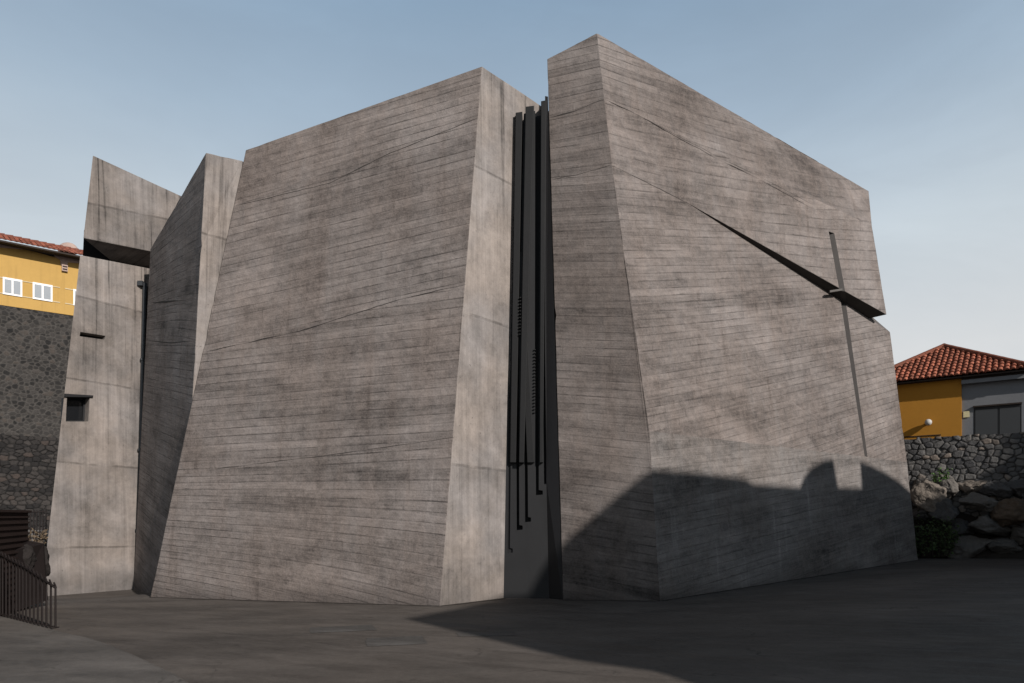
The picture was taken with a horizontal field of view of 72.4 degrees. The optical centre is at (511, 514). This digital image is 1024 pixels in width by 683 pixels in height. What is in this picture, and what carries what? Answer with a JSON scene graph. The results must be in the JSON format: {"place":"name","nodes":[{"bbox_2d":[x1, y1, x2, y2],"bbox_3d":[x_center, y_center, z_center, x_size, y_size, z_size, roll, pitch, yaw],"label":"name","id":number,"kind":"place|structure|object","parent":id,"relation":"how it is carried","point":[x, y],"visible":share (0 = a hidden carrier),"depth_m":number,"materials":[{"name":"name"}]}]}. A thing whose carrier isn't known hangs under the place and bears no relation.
{"place":"outdoors","nodes":[
{"label":"outdoors","id":0,"kind":"place"},
{"bbox_2d":[0,305,72,437],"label":"retaining wall","id":1,"kind":"structure","parent":0,"point":[34,349],"depth_m":40.95,"materials":[{"name":"grey stone"}]},
{"bbox_2d":[0,233,82,315],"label":"yellow house","id":2,"kind":"structure","parent":1,"relation":"on","point":[37,278],"depth_m":41.41,"materials":[{"name":"paint"}]},
{"bbox_2d":[3,277,21,296],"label":"window","id":3,"kind":"structure","parent":2,"relation":"in","point":[13,287],"depth_m":40.60,"materials":[{"name":"white paint"}]},
{"bbox_2d":[33,282,52,301],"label":"window","id":4,"kind":"structure","parent":2,"relation":"in","point":[44,292],"depth_m":41.53,"materials":[{"name":"white paint"}]},
{"bbox_2d":[59,242,76,254],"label":"roof dome","id":5,"kind":"structure","parent":2,"relation":"on","point":[68,244],"depth_m":44.29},
{"bbox_2d":[73,289,75,304],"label":"window","id":6,"kind":"structure","parent":2,"relation":"in","point":[74,290],"depth_m":42.53,"materials":[{"name":"white paint"}]},
{"bbox_2d":[28,530,48,545],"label":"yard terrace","id":7,"kind":"structure","parent":0,"point":[38,535],"depth_m":23.33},
{"bbox_2d":[29,509,46,546],"bbox_3d":[-13.897,0.429,19.433,1.662,1.171,0.056,0,0,-45],"label":"bar fence","id":8,"kind":"object","parent":7,"relation":"on","point":[39,511],"visible":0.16,"depth_m":19.91,"materials":[{"name":"black metal"}]},
{"bbox_2d":[0,0,1023,364],"label":"sky","id":9,"kind":"structure","parent":0,"point":[918,104],"materials":[{"name":"blue"}]},
{"bbox_2d":[4,558,1023,682],"bbox_3d":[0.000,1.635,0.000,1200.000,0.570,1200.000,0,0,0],"label":"plaza ground","id":10,"kind":"structure","parent":0,"point":[938,620],"depth_m":9.59,"materials":[{"name":"grey concrete"}]},
{"bbox_2d":[0,510,31,616],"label":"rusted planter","id":11,"kind":"object","parent":10,"relation":"on","point":[14,528],"visible":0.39,"depth_m":11.69,"materials":[{"name":"metal"}]},
{"bbox_2d":[23,544,36,569],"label":"boulder","id":12,"kind":"object","parent":11,"relation":"on","point":[29,557],"visible":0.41,"depth_m":12.23,"materials":[{"name":"grey stone"}]},
{"bbox_2d":[0,434,58,529],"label":"dry stone wall","id":13,"kind":"structure","parent":10,"relation":"on","point":[27,470],"depth_m":40.68,"materials":[{"name":"grey stone"}]},
{"bbox_2d":[14,540,46,611],"bbox_3d":[-8.546,1.051,12.267,0.353,1.205,1.186,0,0,0],"label":"rock","id":14,"kind":"object","parent":10,"relation":"on","point":[39,566],"visible":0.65,"depth_m":12.38,"materials":[{"name":"stone"}]},
{"bbox_2d":[44,546,50,576],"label":"boulder","id":15,"kind":"object","parent":10,"relation":"on","point":[48,568],"visible":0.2,"depth_m":12.91,"materials":[{"name":"grey stone"}]},
{"bbox_2d":[28,527,47,545],"bbox_3d":[-8.817,0.410,13.008,0.290,0.364,0.368,0,0,35],"label":"dry shrub","id":16,"kind":"object","parent":15,"relation":"on","point":[41,537],"visible":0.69,"depth_m":13.03,"materials":[{"name":"beige plant"}]},
{"bbox_2d":[0,616,187,682],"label":"raised walkway","id":17,"kind":"structure","parent":10,"relation":"on","point":[30,653],"depth_m":7.41,"materials":[{"name":"grey concrete"}]},
{"bbox_2d":[0,551,58,628],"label":"steel railing","id":18,"kind":"object","parent":17,"relation":"on","point":[32,571],"visible":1,"depth_m":10.23,"materials":[{"name":"black metal"}]},
{"bbox_2d":[148,597,433,605],"bbox_3d":[-4.285,1.647,13.358,6.106,0.005,0.216,0,0,13],"label":"dirt strip","id":19,"kind":"object","parent":10,"relation":"on","point":[294,601],"visible":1,"depth_m":13.31,"materials":[{"name":"brown soil"}]},
{"bbox_2d":[365,636,426,645],"bbox_3d":[-1.519,1.646,9.155,0.781,0.001,0.630,0,0,-14],"label":"paving patch","id":20,"kind":"object","parent":10,"relation":"on","point":[402,640],"visible":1,"depth_m":9.11,"materials":[{"name":"grey concrete"}]},
{"bbox_2d":[441,598,506,605],"bbox_3d":[-0.717,1.645,13.257,1.632,0.001,0.215,0,0,-44],"label":"dirt strip","id":21,"kind":"object","parent":10,"relation":"on","point":[477,601],"visible":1,"depth_m":13.31,"materials":[{"name":"brown soil"}]},
{"bbox_2d":[47,34,917,605],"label":"concrete church","id":22,"kind":"structure","parent":10,"relation":"on","point":[599,322],"depth_m":14.19,"materials":[{"name":"grey concrete"}]},
{"bbox_2d":[60,394,92,422],"bbox_3d":[-10.701,-2.611,17.313,0.448,0.712,0.830,0,0,38],"label":"window","id":23,"kind":"structure","parent":22,"relation":"in","point":[75,410],"depth_m":17.31,"materials":[{"name":"glass"}]},
{"bbox_2d":[456,631,515,635],"bbox_3d":[-0.362,1.646,9.708,0.839,0.001,0.369,0,0,-5],"label":"paving patch","id":24,"kind":"object","parent":10,"relation":"on","point":[503,633],"visible":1,"depth_m":9.72,"materials":[{"name":"grey concrete"}]},
{"bbox_2d":[594,600,632,600],"bbox_3d":[1.913,1.644,13.501,1.855,0.001,0.207,0,0,5],"label":"dirt strip","id":25,"kind":"object","parent":10,"relation":"on","point":[613,600],"visible":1,"depth_m":13.47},
{"bbox_2d":[914,510,965,556],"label":"leafy undergrowth","id":26,"kind":"object","parent":10,"relation":"on","point":[921,549],"visible":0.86,"depth_m":21.80,"materials":[{"name":"green plant"}]},
{"bbox_2d":[927,498,958,525],"bbox_3d":[13.742,-0.093,22.330,0.863,0.895,0.782,0,0,37],"label":"boulder","id":27,"kind":"object","parent":26,"relation":"on","point":[945,507],"visible":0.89,"depth_m":22.08,"materials":[{"name":"grey stone"}]},
{"bbox_2d":[912,508,929,519],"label":"boulder","id":28,"kind":"object","parent":27,"relation":"on","point":[922,513],"visible":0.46,"depth_m":22.75,"materials":[{"name":"grey stone"}]},
{"bbox_2d":[910,479,946,511],"bbox_3d":[13.466,-0.616,22.669,1.060,1.098,0.689,0,0,33],"label":"boulder","id":29,"kind":"object","parent":27,"relation":"on","point":[926,494],"visible":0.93,"depth_m":22.45,"materials":[{"name":"grey stone"}]},
{"bbox_2d":[894,343,1023,438],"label":"ochre house","id":30,"kind":"structure","parent":10,"relation":"on","point":[944,389],"depth_m":24.27,"materials":[{"name":"paint"}]},
{"bbox_2d":[973,402,1021,434],"bbox_3d":[16.326,-3.103,23.554,1.354,1.241,0.175,0,0,38],"label":"window","id":31,"kind":"structure","parent":30,"relation":"in","point":[1004,418],"depth_m":23.52,"materials":[{"name":"black paint"}]},
{"bbox_2d":[904,432,1023,526],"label":"fieldstone wall","id":32,"kind":"structure","parent":10,"relation":"on","point":[975,457],"depth_m":22.88,"materials":[{"name":"grey stone"}]},
{"bbox_2d":[913,478,934,484],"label":"boulder","id":33,"kind":"object","parent":32,"relation":"on","point":[919,480],"visible":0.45,"depth_m":23.30,"materials":[{"name":"grey stone"}]},
{"bbox_2d":[932,474,958,498],"bbox_3d":[14.246,-0.929,23.009,0.852,0.851,0.894,0,0,0],"label":"boulder","id":34,"kind":"object","parent":32,"relation":"on","point":[950,485],"visible":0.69,"depth_m":22.71,"materials":[{"name":"grey stone"}]},
{"bbox_2d":[931,467,949,482],"bbox_3d":[13.964,-1.293,22.869,0.673,0.576,0.452,0,0,0],"label":"green weed","id":35,"kind":"object","parent":34,"relation":"on","point":[939,477],"visible":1,"depth_m":22.77,"materials":[{"name":"green plant"}]},
{"bbox_2d":[958,480,988,493],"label":"boulder","id":36,"kind":"object","parent":32,"relation":"on","point":[968,486],"visible":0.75,"depth_m":22.60,"materials":[{"name":"grey stone"}]},
{"bbox_2d":[978,481,1014,498],"bbox_3d":[15.446,-0.799,22.299,0.961,0.582,0.726,0,0,38],"label":"boulder","id":37,"kind":"object","parent":32,"relation":"on","point":[1001,489],"visible":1,"depth_m":22.07,"materials":[{"name":"grey stone"}]},
{"bbox_2d":[995,466,1009,473],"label":"boulder","id":38,"kind":"object","parent":32,"relation":"on","point":[1003,470],"visible":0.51,"depth_m":22.24,"materials":[{"name":"grey stone"}]},
{"bbox_2d":[1004,479,1023,498],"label":"boulder","id":39,"kind":"object","parent":32,"relation":"on","point":[1017,486],"visible":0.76,"depth_m":21.82,"materials":[{"name":"grey stone"}]},
{"bbox_2d":[912,505,1023,558],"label":"earth bank","id":40,"kind":"structure","parent":10,"relation":"on","point":[987,553],"depth_m":22.37,"materials":[{"name":"soil"}]},
{"bbox_2d":[944,518,974,535],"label":"boulder","id":41,"kind":"object","parent":40,"relation":"on","point":[963,525],"visible":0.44,"depth_m":22.41,"materials":[{"name":"grey stone"}]},
{"bbox_2d":[946,535,994,558],"bbox_3d":[14.351,1.028,22.007,1.411,0.786,0.745,0,0,0],"label":"boulder","id":42,"kind":"object","parent":40,"relation":"on","point":[968,547],"visible":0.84,"depth_m":21.80,"materials":[{"name":"grey stone"}]},
{"bbox_2d":[967,515,1010,536],"bbox_3d":[14.910,0.334,21.915,1.537,0.694,1.136,0,0,0],"label":"boulder","id":43,"kind":"object","parent":40,"relation":"on","point":[986,524],"visible":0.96,"depth_m":21.52,"materials":[{"name":"grey stone"}]},
{"bbox_2d":[959,492,998,511],"bbox_3d":[14.784,-0.405,22.101,1.066,0.646,0.992,0,0,40],"label":"boulder","id":44,"kind":"object","parent":43,"relation":"on","point":[975,501],"visible":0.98,"depth_m":21.89,"materials":[{"name":"grey stone"}]},
{"bbox_2d":[990,498,1023,526],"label":"boulder","id":45,"kind":"object","parent":43,"relation":"on","point":[1006,512],"visible":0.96,"depth_m":21.32,"materials":[{"name":"brown stone"}]},
{"bbox_2d":[986,537,1022,553],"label":"boulder","id":46,"kind":"object","parent":40,"relation":"on","point":[999,545],"visible":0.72,"depth_m":21.60,"materials":[{"name":"grey stone"}]},
{"bbox_2d":[1010,525,1023,544],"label":"boulder","id":47,"kind":"object","parent":46,"relation":"on","point":[1017,533],"visible":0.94,"depth_m":21.55,"materials":[{"name":"grey stone"}]}
]}

